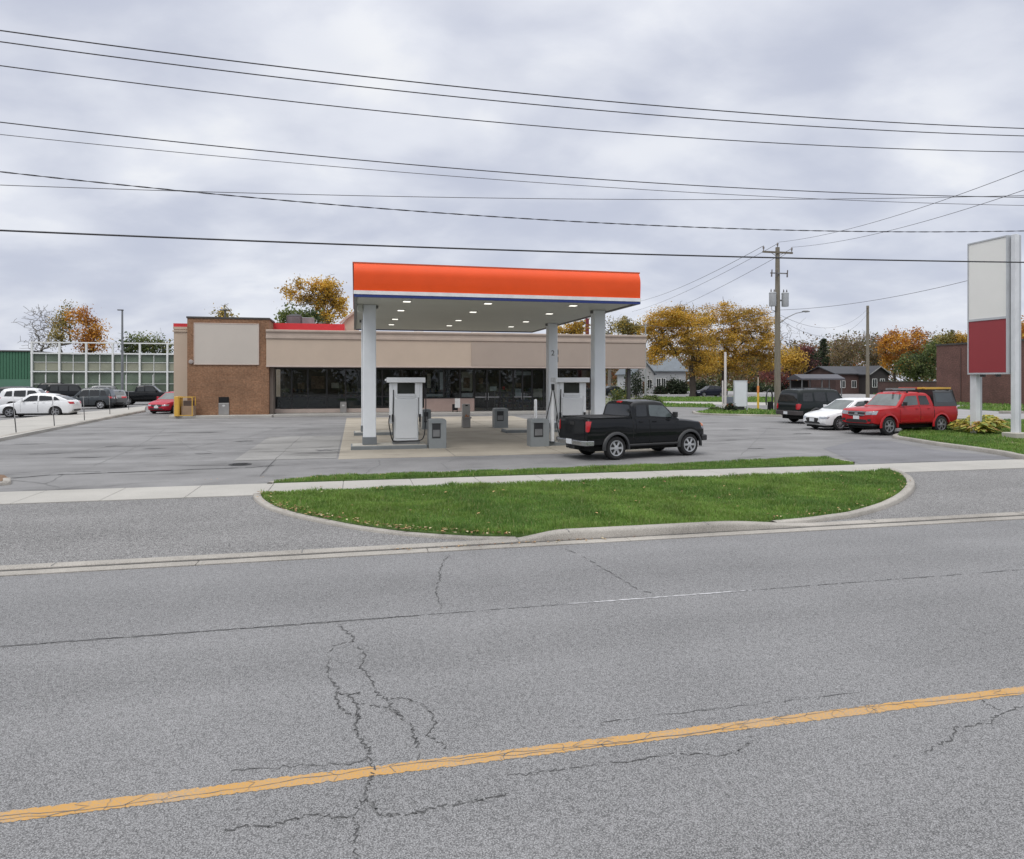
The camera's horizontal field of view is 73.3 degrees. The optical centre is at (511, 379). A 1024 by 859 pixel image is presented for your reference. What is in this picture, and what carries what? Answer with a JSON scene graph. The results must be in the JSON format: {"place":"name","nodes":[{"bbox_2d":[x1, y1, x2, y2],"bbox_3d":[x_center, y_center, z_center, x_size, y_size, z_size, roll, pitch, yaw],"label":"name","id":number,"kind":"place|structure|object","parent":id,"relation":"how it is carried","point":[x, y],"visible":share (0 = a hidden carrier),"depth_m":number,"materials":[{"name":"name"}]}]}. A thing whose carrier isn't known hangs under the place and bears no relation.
{"place":"outdoors","nodes":[
{"label":"outdoors","id":0,"kind":"place"},
{"bbox_2d":[0,406,145,440],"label":"pavement","id":1,"kind":"structure","parent":0,"point":[22,424],"depth_m":37.51,"materials":[{"name":"concrete"}]},
{"bbox_2d":[0,402,171,415],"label":"parking lot","id":2,"kind":"structure","parent":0,"point":[135,404],"depth_m":53.62,"materials":[{"name":"grey asphalt"}]},
{"bbox_2d":[0,388,45,404],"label":"crossover car","id":3,"kind":"object","parent":2,"relation":"on","point":[10,395],"visible":0.18,"depth_m":53.49,"materials":[{"name":"white paint"}]},
{"bbox_2d":[46,384,81,396],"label":"van","id":4,"kind":"object","parent":2,"relation":"on","point":[70,390],"visible":0.36,"depth_m":71.27,"materials":[{"name":"black paint"}]},
{"bbox_2d":[72,388,116,408],"bbox_3d":[-34.934,1.518,56.692,3.886,1.753,2.128,0,0,-17],"label":"crossover car","id":5,"kind":"object","parent":2,"relation":"on","point":[98,398],"visible":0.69,"depth_m":56.17,"materials":[{"name":"grey paint"}]},
{"bbox_2d":[125,385,165,404],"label":"pickup truck","id":6,"kind":"object","parent":2,"relation":"on","point":[145,393],"visible":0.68,"depth_m":65.87,"materials":[{"name":"black paint"}]},
{"bbox_2d":[148,391,173,413],"bbox_3d":[-24.577,1.618,50.237,2.067,1.553,4.336,0,0,8],"label":"hatchback car","id":7,"kind":"object","parent":2,"relation":"on","point":[164,402],"visible":0.46,"depth_m":48.39,"materials":[{"name":"paint"}]},
{"bbox_2d":[0,496,473,565],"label":"driveway","id":8,"kind":"structure","parent":0,"point":[36,533],"depth_m":10.79,"materials":[{"name":"grey asphalt"}]},
{"bbox_2d":[234,436,340,460],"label":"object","id":9,"kind":"structure","parent":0,"point":[302,447],"depth_m":23.95,"materials":[{"name":"concrete"}]},
{"bbox_2d":[169,410,590,418],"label":"pavement","id":10,"kind":"structure","parent":0,"point":[172,416],"depth_m":45.46,"materials":[{"name":"concrete"}]},
{"bbox_2d":[172,311,646,414],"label":"convenience store","id":11,"kind":"structure","parent":10,"relation":"on","point":[250,366],"depth_m":47.00,"materials":[{"name":"beige paint"}]},
{"bbox_2d":[275,368,291,408],"bbox_3d":[-15.474,0.594,46.602,1.062,2.725,0.080,0,0,-13],"label":"window","id":12,"kind":"structure","parent":11,"relation":"in","point":[280,402],"depth_m":46.60,"materials":[{"name":"black glass"}]},
{"bbox_2d":[292,368,307,408],"bbox_3d":[-14.445,0.594,46.838,1.049,2.725,0.080,0,0,-13],"label":"window","id":13,"kind":"structure","parent":11,"relation":"in","point":[297,402],"depth_m":46.86,"materials":[{"name":"black glass"}]},
{"bbox_2d":[308,368,326,407],"bbox_3d":[-13.322,0.594,47.095,1.257,2.725,0.080,0,0,-13],"label":"door","id":14,"kind":"structure","parent":11,"relation":"in","point":[313,401],"depth_m":47.09,"materials":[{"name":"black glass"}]},
{"bbox_2d":[327,369,345,407],"bbox_3d":[-12.100,0.594,47.375,1.247,2.725,0.080,0,0,-13],"label":"window","id":15,"kind":"structure","parent":11,"relation":"in","point":[332,401],"depth_m":47.35,"materials":[{"name":"black glass"}]},
{"bbox_2d":[494,388,518,408],"bbox_3d":[-0.430,1.429,52.704,1.860,1.600,0.500,0,0,-13],"label":"goods shelf","id":16,"kind":"object","parent":11,"relation":"on","point":[503,400],"visible":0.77,"depth_m":52.50,"materials":[{"name":"metal"}]},
{"bbox_2d":[351,442,426,449],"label":"pump island","id":17,"kind":"structure","parent":0,"point":[378,446],"depth_m":23.70,"materials":[{"name":"concrete"}]},
{"bbox_2d":[385,377,425,443],"bbox_3d":[-3.757,1.085,24.284,1.440,2.330,0.703,0,0,-13],"label":"fuel pump","id":18,"kind":"object","parent":17,"relation":"on","point":[405,402],"visible":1,"depth_m":24.04,"materials":[{"name":"white metal"}]},
{"bbox_2d":[352,262,640,444],"bbox_3d":[-1.883,-0.705,29.342,9.546,5.910,14.564,0,0,-13],"label":"fuel canopy","id":19,"kind":"object","parent":17,"relation":"on","point":[407,297],"visible":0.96,"depth_m":23.51,"materials":[{"name":"metal"}]},
{"bbox_2d":[0,405,1016,491],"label":"parking lot","id":20,"kind":"structure","parent":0,"point":[20,458],"depth_m":22.70,"materials":[{"name":"grey asphalt"}]},
{"bbox_2d":[0,393,81,417],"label":"sedan","id":21,"kind":"object","parent":20,"relation":"on","point":[36,404],"visible":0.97,"depth_m":44.09,"materials":[{"name":"white paint"}]},
{"bbox_2d":[0,410,145,436],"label":"kerb","id":22,"kind":"structure","parent":20,"relation":"on","point":[124,414],"depth_m":40.14,"materials":[{"name":"concrete"}]},
{"bbox_2d":[253,493,515,539],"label":"kerb","id":23,"kind":"structure","parent":20,"relation":"on","point":[260,501],"depth_m":10.96,"materials":[{"name":"concrete"}]},
{"bbox_2d":[338,416,663,458],"bbox_3d":[-2.602,2.405,33.151,10.676,0.030,23.006,0,0,-13],"label":"forecourt pad","id":24,"kind":"object","parent":20,"relation":"on","point":[481,436],"visible":0.62,"depth_m":26.21,"materials":[{"name":"concrete"}]},
{"bbox_2d":[427,418,445,448],"bbox_3d":[-2.640,1.885,24.195,0.610,1.030,0.600,0,0,-13],"label":"payment cabinet","id":25,"kind":"object","parent":24,"relation":"on","point":[436,432],"visible":1,"depth_m":23.95,"materials":[{"name":"grey metal"}]},
{"bbox_2d":[492,408,507,427],"bbox_3d":[-0.584,1.910,34.428,0.700,0.980,0.600,0,0,-13],"label":"payment cabinet","id":26,"kind":"object","parent":24,"relation":"on","point":[499,417],"visible":0.98,"depth_m":34.18,"materials":[{"name":"grey metal"}]},
{"bbox_2d":[527,418,548,446],"bbox_3d":[0.948,1.900,24.865,0.700,1.000,0.600,0,0,-13],"label":"payment cabinet","id":27,"kind":"object","parent":24,"relation":"on","point":[537,432],"visible":0.99,"depth_m":24.62,"materials":[{"name":"grey metal"}]},
{"bbox_2d":[549,439,565,445],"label":"pump island","id":28,"kind":"structure","parent":24,"relation":"on","point":[555,443],"depth_m":24.97,"materials":[{"name":"concrete"}]},
{"bbox_2d":[546,384,558,441],"bbox_3d":[1.411,1.200,24.921,0.536,2.100,0.225,0,0,-13],"label":"guard post","id":29,"kind":"object","parent":28,"relation":"on","point":[552,398],"visible":1,"depth_m":24.87,"materials":[{"name":"white metal"}]},
{"bbox_2d":[551,378,589,439],"bbox_3d":[2.163,1.085,25.691,1.440,2.330,0.703,0,0,-13],"label":"fuel pump","id":30,"kind":"object","parent":28,"relation":"on","point":[570,398],"visible":0.67,"depth_m":25.46,"materials":[{"name":"white metal"}]},
{"bbox_2d":[557,399,706,459],"bbox_3d":[3.823,1.508,21.831,4.840,1.773,2.038,0,0,-26],"label":"pickup truck","id":31,"kind":"object","parent":20,"relation":"on","point":[616,429],"visible":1,"depth_m":21.06,"materials":[{"name":"black paint"}]},
{"bbox_2d":[776,387,841,421],"bbox_3d":[17.431,1.417,38.784,4.837,1.954,2.213,0,0,-17],"label":"off road car","id":32,"kind":"object","parent":20,"relation":"on","point":[794,405],"visible":0.56,"depth_m":37.77,"materials":[{"name":"black paint"}]},
{"bbox_2d":[803,398,871,429],"bbox_3d":[16.551,1.638,33.731,4.436,1.513,2.121,0,0,-16],"label":"hatchback car","id":33,"kind":"object","parent":20,"relation":"on","point":[828,415],"visible":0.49,"depth_m":32.99,"materials":[{"name":"white paint"}]},
{"bbox_2d":[771,468,914,522],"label":"kerb","id":34,"kind":"structure","parent":20,"relation":"on","point":[904,493],"depth_m":12.37,"materials":[{"name":"concrete"}]},
{"bbox_2d":[842,389,958,434],"bbox_3d":[17.497,1.408,31.069,5.226,1.972,2.170,0,0,-21],"label":"pickup truck","id":35,"kind":"object","parent":20,"relation":"on","point":[888,412],"visible":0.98,"depth_m":30.39,"materials":[{"name":"red paint"}]},
{"bbox_2d":[892,433,1023,459],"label":"kerb","id":36,"kind":"structure","parent":20,"relation":"on","point":[1014,455],"depth_m":23.64,"materials":[{"name":"concrete"}]},
{"bbox_2d":[0,65,1017,151],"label":"overhead wire","id":37,"kind":"object","parent":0,"point":[481,120],"visible":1,"depth_m":17.33,"materials":[{"name":"black metal"}]},
{"bbox_2d":[0,519,1023,858],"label":"road","id":38,"kind":"structure","parent":0,"point":[132,683],"depth_m":5.17,"materials":[{"name":"grey asphalt"}]},
{"bbox_2d":[0,686,1023,822],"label":"road marking","id":39,"kind":"object","parent":38,"relation":"on","point":[14,815],"visible":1,"depth_m":4.35,"materials":[{"name":"yellow paint"}]},
{"bbox_2d":[0,516,1023,576],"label":"gutter","id":40,"kind":"object","parent":38,"relation":"on","point":[274,558],"visible":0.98,"depth_m":9.73,"materials":[{"name":"concrete"}]},
{"bbox_2d":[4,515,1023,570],"bbox_3d":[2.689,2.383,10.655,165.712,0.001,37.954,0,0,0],"label":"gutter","id":41,"kind":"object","parent":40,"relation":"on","point":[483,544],"visible":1,"depth_m":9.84,"materials":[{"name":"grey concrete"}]},
{"bbox_2d":[0,511,1023,570],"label":"kerb","id":42,"kind":"structure","parent":38,"relation":"on","point":[565,534],"depth_m":10.30,"materials":[{"name":"concrete"}]},
{"bbox_2d":[0,459,1023,504],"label":"pavement","id":43,"kind":"structure","parent":0,"point":[80,495],"depth_m":15.93,"materials":[{"name":"concrete"}]},
{"bbox_2d":[0,229,1023,262],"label":"overhead wire","id":44,"kind":"object","parent":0,"point":[483,249],"visible":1,"depth_m":17.34,"materials":[{"name":"black metal"}]},
{"bbox_2d":[0,30,1023,128],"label":"overhead wire","id":45,"kind":"object","parent":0,"point":[480,88],"visible":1,"depth_m":17.32,"materials":[{"name":"black metal"}]},
{"bbox_2d":[0,41,1023,135],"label":"overhead wire","id":46,"kind":"object","parent":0,"point":[481,99],"visible":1,"depth_m":17.33,"materials":[{"name":"black metal"}]},
{"bbox_2d":[0,171,1023,231],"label":"overhead wire","id":47,"kind":"object","parent":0,"point":[479,215],"visible":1,"depth_m":17.27,"materials":[{"name":"black metal"}]},
{"bbox_2d":[0,122,1023,197],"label":"overhead wire","id":48,"kind":"object","parent":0,"point":[479,170],"visible":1,"depth_m":17.32,"materials":[{"name":"black metal"}]},
{"bbox_2d":[0,134,1023,205],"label":"overhead wire","id":49,"kind":"object","parent":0,"point":[482,178],"visible":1,"depth_m":17.34,"materials":[{"name":"black metal"}]},
{"bbox_2d":[0,0,1023,380],"label":"sky","id":50,"kind":"structure","parent":0,"point":[945,62],"materials":[{"name":"grey"}]},
{"bbox_2d":[3,185,1023,199],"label":"overhead wire","id":51,"kind":"object","parent":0,"point":[478,197],"visible":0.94,"depth_m":20.96,"materials":[{"name":"black metal"}]},
{"bbox_2d":[274,455,854,482],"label":"grass","id":52,"kind":"structure","parent":0,"point":[802,460],"depth_m":18.01,"materials":[{"name":"green plant"}]},
{"bbox_2d":[260,467,906,537],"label":"lawn","id":53,"kind":"structure","parent":0,"point":[449,533],"depth_m":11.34,"materials":[{"name":"green plant"}]},
{"bbox_2d":[257,464,910,549],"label":"fallen leaves","id":54,"kind":"object","parent":53,"relation":"on","point":[479,512],"visible":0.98,"depth_m":11.55,"materials":[{"name":"brown plant"}]},
{"bbox_2d":[615,362,656,393],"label":"white house","id":55,"kind":"structure","parent":0,"point":[620,373],"depth_m":116.62,"materials":[{"name":"white wood"}]},
{"bbox_2d":[646,358,687,389],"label":"grey house","id":56,"kind":"structure","parent":0,"point":[666,370],"depth_m":123.08,"materials":[{"name":"grey"}]},
{"bbox_2d":[606,391,773,397],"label":"street","id":57,"kind":"structure","parent":0,"point":[750,394],"depth_m":111.85,"materials":[{"name":"grey asphalt"}]},
{"bbox_2d":[696,385,727,396],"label":"sedan","id":58,"kind":"object","parent":57,"relation":"on","point":[711,390],"visible":0.93,"depth_m":97.36,"materials":[{"name":"blue paint"}]},
{"bbox_2d":[606,381,788,403],"bbox_3d":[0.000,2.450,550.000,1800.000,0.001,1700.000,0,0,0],"label":"ground","id":59,"kind":"structure","parent":0,"point":[607,399],"depth_m":250.11,"materials":[{"name":"green plant"}]},
{"bbox_2d":[13,304,55,350],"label":"bare tree","id":60,"kind":"object","parent":59,"relation":"on","point":[43,336],"visible":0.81,"depth_m":111.48,"materials":[{"name":"grey plant"}]},
{"bbox_2d":[42,299,79,352],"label":"maple tree","id":61,"kind":"object","parent":59,"relation":"on","point":[59,325],"visible":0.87,"depth_m":109.68,"materials":[{"name":"plant"}]},
{"bbox_2d":[56,304,112,352],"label":"maple tree","id":62,"kind":"object","parent":59,"relation":"on","point":[94,332],"visible":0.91,"depth_m":107.67,"materials":[{"name":"orange plant"}]},
{"bbox_2d":[0,342,173,391],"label":"school building","id":63,"kind":"structure","parent":59,"relation":"on","point":[35,369],"depth_m":89.29,"materials":[{"name":"white metal"}]},
{"bbox_2d":[34,372,57,387],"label":"window","id":64,"kind":"structure","parent":63,"relation":"in","point":[39,377],"depth_m":88.25,"materials":[{"name":"green glass"}]},
{"bbox_2d":[34,354,57,370],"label":"window","id":65,"kind":"structure","parent":63,"relation":"in","point":[42,362],"depth_m":88.29,"materials":[{"name":"grey glass"}]},
{"bbox_2d":[61,372,84,388],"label":"window","id":66,"kind":"structure","parent":63,"relation":"in","point":[66,377],"depth_m":89.00,"materials":[{"name":"green glass"}]},
{"bbox_2d":[61,354,84,370],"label":"window","id":67,"kind":"structure","parent":63,"relation":"in","point":[69,362],"depth_m":88.95,"materials":[{"name":"grey glass"}]},
{"bbox_2d":[88,372,111,387],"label":"window","id":68,"kind":"structure","parent":63,"relation":"in","point":[94,378],"depth_m":89.66,"materials":[{"name":"green glass"}]},
{"bbox_2d":[88,354,111,370],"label":"window","id":69,"kind":"structure","parent":63,"relation":"in","point":[96,362],"depth_m":89.68,"materials":[{"name":"glass"}]},
{"bbox_2d":[114,372,138,390],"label":"window","id":70,"kind":"structure","parent":63,"relation":"in","point":[131,379],"depth_m":90.41,"materials":[{"name":"green glass"}]},
{"bbox_2d":[114,355,138,370],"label":"window","id":71,"kind":"structure","parent":63,"relation":"in","point":[131,362],"depth_m":90.41,"materials":[{"name":"glass"}]},
{"bbox_2d":[141,373,165,391],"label":"window","id":72,"kind":"structure","parent":63,"relation":"in","point":[157,379],"depth_m":91.16,"materials":[{"name":"green glass"}]},
{"bbox_2d":[141,355,165,370],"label":"window","id":73,"kind":"structure","parent":63,"relation":"in","point":[148,362],"depth_m":91.10,"materials":[{"name":"glass"}]},
{"bbox_2d":[115,330,157,354],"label":"tree","id":74,"kind":"object","parent":59,"relation":"on","point":[132,348],"visible":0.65,"depth_m":117.48,"materials":[{"name":"green plant"}]},
{"bbox_2d":[135,331,173,352],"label":"tree","id":75,"kind":"object","parent":59,"relation":"on","point":[150,348],"visible":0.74,"depth_m":117.89,"materials":[{"name":"green plant"}]},
{"bbox_2d":[274,302,330,323],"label":"evergreen tree","id":76,"kind":"object","parent":59,"relation":"on","point":[287,311],"visible":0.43,"depth_m":77.44,"materials":[{"name":"green plant"}]},
{"bbox_2d":[275,273,352,323],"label":"plane tree","id":77,"kind":"object","parent":59,"relation":"on","point":[331,297],"visible":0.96,"depth_m":81.54,"materials":[{"name":"yellow plant"}]},
{"bbox_2d":[50,324,965,388],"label":"treeline","id":78,"kind":"object","parent":59,"relation":"on","point":[713,379],"visible":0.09,"depth_m":174.34,"materials":[{"name":"brown plant"}]},
{"bbox_2d":[558,318,590,333],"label":"honey locust tree","id":79,"kind":"object","parent":59,"relation":"on","point":[573,328],"visible":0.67,"depth_m":99.04,"materials":[{"name":"yellow plant"}]},
{"bbox_2d":[607,315,644,389],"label":"maple tree","id":80,"kind":"object","parent":59,"relation":"on","point":[625,327],"visible":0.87,"depth_m":107.63,"materials":[{"name":"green plant"}]},
{"bbox_2d":[620,366,655,396],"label":"bush","id":81,"kind":"object","parent":59,"relation":"on","point":[635,387],"visible":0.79,"depth_m":95.78,"materials":[{"name":"green plant"}]},
{"bbox_2d":[634,301,725,396],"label":"honey locust tree","id":82,"kind":"object","parent":59,"relation":"on","point":[680,319],"visible":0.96,"depth_m":97.19,"materials":[{"name":"yellow plant"}]},
{"bbox_2d":[688,300,790,387],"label":"honey locust tree","id":83,"kind":"object","parent":59,"relation":"on","point":[736,333],"visible":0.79,"depth_m":104.84,"materials":[{"name":"yellow plant"}]},
{"bbox_2d":[753,363,802,387],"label":"tree","id":84,"kind":"object","parent":59,"relation":"on","point":[766,374],"visible":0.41,"depth_m":137.28,"materials":[{"name":"brown plant"}]},
{"bbox_2d":[772,343,812,388],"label":"tree","id":85,"kind":"object","parent":59,"relation":"on","point":[791,362],"visible":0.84,"depth_m":124.63,"materials":[{"name":"yellow plant"}]},
{"bbox_2d":[791,343,829,371],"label":"tree","id":86,"kind":"object","parent":59,"relation":"on","point":[808,350],"visible":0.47,"depth_m":134.28,"materials":[{"name":"brown plant"}]},
{"bbox_2d":[658,396,773,401],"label":"grass","id":87,"kind":"structure","parent":0,"point":[712,398],"depth_m":81.62,"materials":[{"name":"green plant"}]},
{"bbox_2d":[823,439,1013,463],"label":"parking lot","id":88,"kind":"structure","parent":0,"point":[860,451],"depth_m":22.34,"materials":[{"name":"grey asphalt"}]},
{"bbox_2d":[823,468,1023,521],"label":"driveway","id":89,"kind":"structure","parent":0,"point":[945,493],"depth_m":14.25,"materials":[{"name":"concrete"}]},
{"bbox_2d":[840,394,1023,419],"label":"street","id":90,"kind":"structure","parent":0,"point":[963,413],"depth_m":50.36,"materials":[{"name":"grey asphalt"}]},
{"bbox_2d":[787,374,844,395],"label":"shelter","id":91,"kind":"object","parent":90,"relation":"on","point":[798,381],"visible":0.59,"depth_m":101.56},
{"bbox_2d":[803,366,858,393],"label":"dark roofed house","id":92,"kind":"structure","parent":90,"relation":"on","point":[850,383],"depth_m":116.97,"materials":[{"name":"red brick"}]},
{"bbox_2d":[866,306,869,397],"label":"utility pole","id":93,"kind":"object","parent":90,"relation":"on","point":[867,358],"visible":0.83,"depth_m":87.46,"materials":[{"name":"grey wood"}]},
{"bbox_2d":[898,418,1023,453],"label":"lawn","id":94,"kind":"structure","parent":0,"point":[951,443],"depth_m":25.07,"materials":[{"name":"green plant"}]},
{"bbox_2d":[961,421,1002,432],"bbox_3d":[19.495,1.993,28.629,1.420,0.588,1.605,0,0,-44],"label":"hosta plant","id":95,"kind":"object","parent":94,"relation":"on","point":[979,426],"visible":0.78,"depth_m":28.47,"materials":[{"name":"yellow plant"}]},
{"bbox_2d":[967,234,1023,438],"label":"pylon sign","id":96,"kind":"object","parent":94,"relation":"on","point":[993,318],"visible":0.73,"depth_m":27.69,"materials":[{"name":"metal"}]},
{"bbox_2d":[935,339,1023,404],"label":"brick building","id":97,"kind":"structure","parent":0,"point":[951,365],"depth_m":69.76,"materials":[{"name":"brown brick"}]},
{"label":"lawn","id":98,"kind":"structure","parent":0,"visible":0},
{"bbox_2d":[698,408,780,414],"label":"grass","id":99,"kind":"structure","parent":98,"relation":"on","point":[753,411],"depth_m":48.30,"materials":[{"name":"green plant"}]},
{"bbox_2d":[733,380,746,409],"bbox_3d":[16.872,1.220,51.261,1.086,2.360,0.650,0,0,-13],"label":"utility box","id":100,"kind":"object","parent":98,"relation":"on","point":[740,393],"visible":0.79,"depth_m":50.96,"materials":[{"name":"white metal"}]},
{"bbox_2d":[762,243,809,409],"bbox_3d":[20.343,-3.870,51.255,3.676,12.740,0.742,0,0,-4],"label":"utility pole","id":101,"kind":"object","parent":98,"relation":"on","point":[774,298],"visible":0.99,"depth_m":51.18,"materials":[{"name":"brown wood"}]},
{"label":"lawn","id":102,"kind":"structure","parent":0,"visible":0},
{"bbox_2d":[828,331,864,365],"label":"oak tree","id":103,"kind":"object","parent":102,"relation":"on","point":[841,354],"visible":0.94,"depth_m":151.36,"materials":[{"name":"brown plant"}]},
{"bbox_2d":[847,329,890,365],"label":"oak tree","id":104,"kind":"object","parent":102,"relation":"on","point":[873,357],"visible":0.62,"depth_m":149.46,"materials":[{"name":"brown plant"}]},
{"bbox_2d":[852,366,891,393],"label":"gabled house","id":105,"kind":"structure","parent":102,"relation":"on","point":[879,373],"depth_m":115.08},
{"bbox_2d":[870,325,915,380],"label":"maple tree","id":106,"kind":"object","parent":102,"relation":"on","point":[887,342],"visible":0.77,"depth_m":139.45,"materials":[{"name":"orange plant"}]},
{"bbox_2d":[877,381,935,392],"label":"brick wall","id":107,"kind":"structure","parent":102,"relation":"on","point":[883,385],"depth_m":108.94,"materials":[{"name":"brown brick"}]},
{"bbox_2d":[890,337,941,380],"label":"maple tree","id":108,"kind":"object","parent":102,"relation":"on","point":[924,359],"visible":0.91,"depth_m":117.15,"materials":[{"name":"green plant"}]},
{"bbox_2d":[899,327,933,380],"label":"maple tree","id":109,"kind":"object","parent":102,"relation":"on","point":[917,335],"visible":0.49,"depth_m":141.17,"materials":[{"name":"orange plant"}]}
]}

